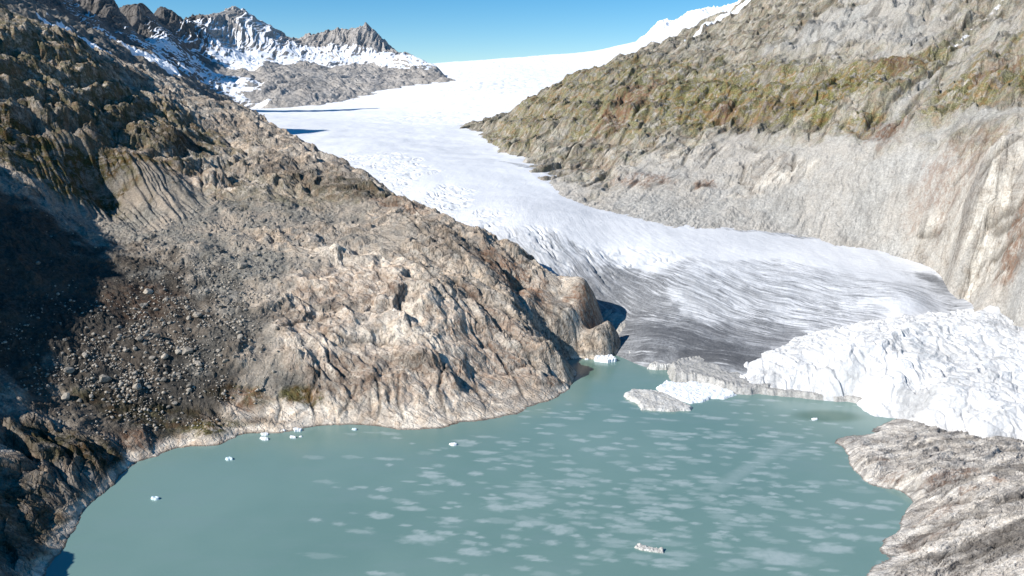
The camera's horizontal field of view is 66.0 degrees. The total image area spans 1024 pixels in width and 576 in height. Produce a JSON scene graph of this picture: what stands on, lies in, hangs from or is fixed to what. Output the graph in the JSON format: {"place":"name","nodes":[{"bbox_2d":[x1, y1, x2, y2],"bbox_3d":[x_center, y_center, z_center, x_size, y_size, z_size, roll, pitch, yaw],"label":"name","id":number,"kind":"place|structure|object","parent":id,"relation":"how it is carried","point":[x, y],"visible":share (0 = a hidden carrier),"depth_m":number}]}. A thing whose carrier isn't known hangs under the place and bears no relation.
{"place":"outdoors","nodes":[
{"label":"outdoors","id":0,"kind":"place"},
{"bbox_2d":[0,0,264,114],"bbox_3d":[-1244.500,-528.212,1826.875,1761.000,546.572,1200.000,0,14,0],"label":"mountain slope","id":1,"kind":"structure","parent":0,"point":[154,62],"depth_m":1672.58},
{"bbox_2d":[35,0,455,108],"bbox_3d":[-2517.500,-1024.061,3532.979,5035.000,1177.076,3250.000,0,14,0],"label":"mountain ridge","id":2,"kind":"structure","parent":0,"point":[244,57],"depth_m":3300.82},
{"bbox_2d":[0,2,620,575],"bbox_3d":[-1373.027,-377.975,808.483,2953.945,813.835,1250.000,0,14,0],"label":"rocky hillside","id":3,"kind":"structure","parent":0,"point":[422,316],"depth_m":645.42},
{"bbox_2d":[61,392,69,400],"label":"boulder","id":4,"kind":"object","parent":3,"relation":"on","point":[66,396],"visible":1,"depth_m":516.20},
{"bbox_2d":[63,367,74,373],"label":"boulder","id":5,"kind":"object","parent":3,"relation":"on","point":[68,370],"visible":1,"depth_m":533.20},
{"bbox_2d":[99,374,111,382],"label":"boulder","id":6,"kind":"object","parent":3,"relation":"on","point":[103,378],"visible":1,"depth_m":535.40},
{"bbox_2d":[132,383,141,389],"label":"boulder","id":7,"kind":"object","parent":3,"relation":"on","point":[137,386],"visible":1,"depth_m":536.87},
{"bbox_2d":[143,288,153,294],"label":"boulder","id":8,"kind":"object","parent":3,"relation":"on","point":[147,291],"visible":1,"depth_m":628.17},
{"bbox_2d":[153,333,160,337],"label":"boulder","id":9,"kind":"object","parent":3,"relation":"on","point":[157,335],"visible":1,"depth_m":578.01},
{"bbox_2d":[161,353,167,358],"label":"boulder","id":10,"kind":"object","parent":3,"relation":"on","point":[164,356],"visible":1,"depth_m":562.39},
{"bbox_2d":[175,349,181,354],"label":"boulder","id":11,"kind":"object","parent":3,"relation":"on","point":[178,351],"visible":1,"depth_m":569.17},
{"bbox_2d":[0,197,371,439],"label":"scree","id":12,"kind":"structure","parent":3,"relation":"on","point":[120,383],"depth_m":572.72},
{"bbox_2d":[182,347,193,354],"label":"boulder","id":13,"kind":"object","parent":3,"relation":"on","point":[187,350],"visible":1,"depth_m":569.49},
{"bbox_2d":[237,262,247,268],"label":"boulder","id":14,"kind":"object","parent":3,"relation":"on","point":[241,265],"visible":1,"depth_m":674.32},
{"bbox_2d":[115,0,737,62],"label":"sky","id":15,"kind":"structure","parent":0,"point":[432,31]},
{"bbox_2d":[45,356,912,575],"bbox_3d":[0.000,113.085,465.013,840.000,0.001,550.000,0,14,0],"label":"lake water","id":16,"kind":"structure","parent":0,"point":[592,471],"depth_m":442.12},
{"bbox_2d":[151,496,159,500],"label":"ice chunk","id":17,"kind":"object","parent":16,"relation":"on","point":[155,498],"visible":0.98,"depth_m":441.92},
{"bbox_2d":[293,427,301,431],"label":"ice chunk","id":18,"kind":"object","parent":16,"relation":"on","point":[295,429],"visible":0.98,"depth_m":531.71},
{"bbox_2d":[594,354,616,362],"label":"iceberg","id":19,"kind":"object","parent":16,"relation":"on","point":[608,358],"visible":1,"depth_m":671.00},
{"bbox_2d":[634,543,663,552],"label":"iceberg","id":20,"kind":"object","parent":16,"relation":"on","point":[640,546],"visible":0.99,"depth_m":392.32},
{"bbox_2d":[624,389,692,411],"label":"ice floe","id":21,"kind":"object","parent":16,"relation":"on","point":[649,400],"visible":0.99,"depth_m":578.64},
{"bbox_2d":[647,361,670,369],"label":"ice ledge","id":22,"kind":"object","parent":16,"relation":"on","point":[654,365],"visible":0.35,"depth_m":651.96},
{"bbox_2d":[656,380,735,403],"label":"ice floe","id":23,"kind":"object","parent":16,"relation":"on","point":[690,392],"visible":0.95,"depth_m":598.51},
{"bbox_2d":[667,356,770,394],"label":"ice ledge","id":24,"kind":"object","parent":16,"relation":"on","point":[693,368],"visible":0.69,"depth_m":621.16},
{"bbox_2d":[753,386,861,402],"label":"ice ledge","id":25,"kind":"object","parent":16,"relation":"on","point":[763,390],"visible":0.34,"depth_m":591.88},
{"bbox_2d":[251,14,999,374],"bbox_3d":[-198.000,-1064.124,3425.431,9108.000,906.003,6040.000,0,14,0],"label":"glacier","id":26,"kind":"object","parent":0,"point":[729,298],"visible":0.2,"depth_m":818.30},
{"bbox_2d":[740,309,1023,440],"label":"ice cover","id":27,"kind":"object","parent":26,"relation":"on","point":[960,370],"visible":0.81,"depth_m":588.72},
{"bbox_2d":[636,0,740,41],"bbox_3d":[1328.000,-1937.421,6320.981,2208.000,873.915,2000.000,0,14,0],"label":"snow mountain","id":28,"kind":"structure","parent":0,"point":[658,27],"depth_m":6245.17},
{"bbox_2d":[459,0,1023,333],"bbox_3d":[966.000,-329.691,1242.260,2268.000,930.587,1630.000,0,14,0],"label":"valley hillside","id":29,"kind":"structure","parent":0,"point":[893,127],"depth_m":974.17},
{"bbox_2d":[835,418,1023,575],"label":"rock shore","id":30,"kind":"structure","parent":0,"point":[963,515],"depth_m":422.52}
]}

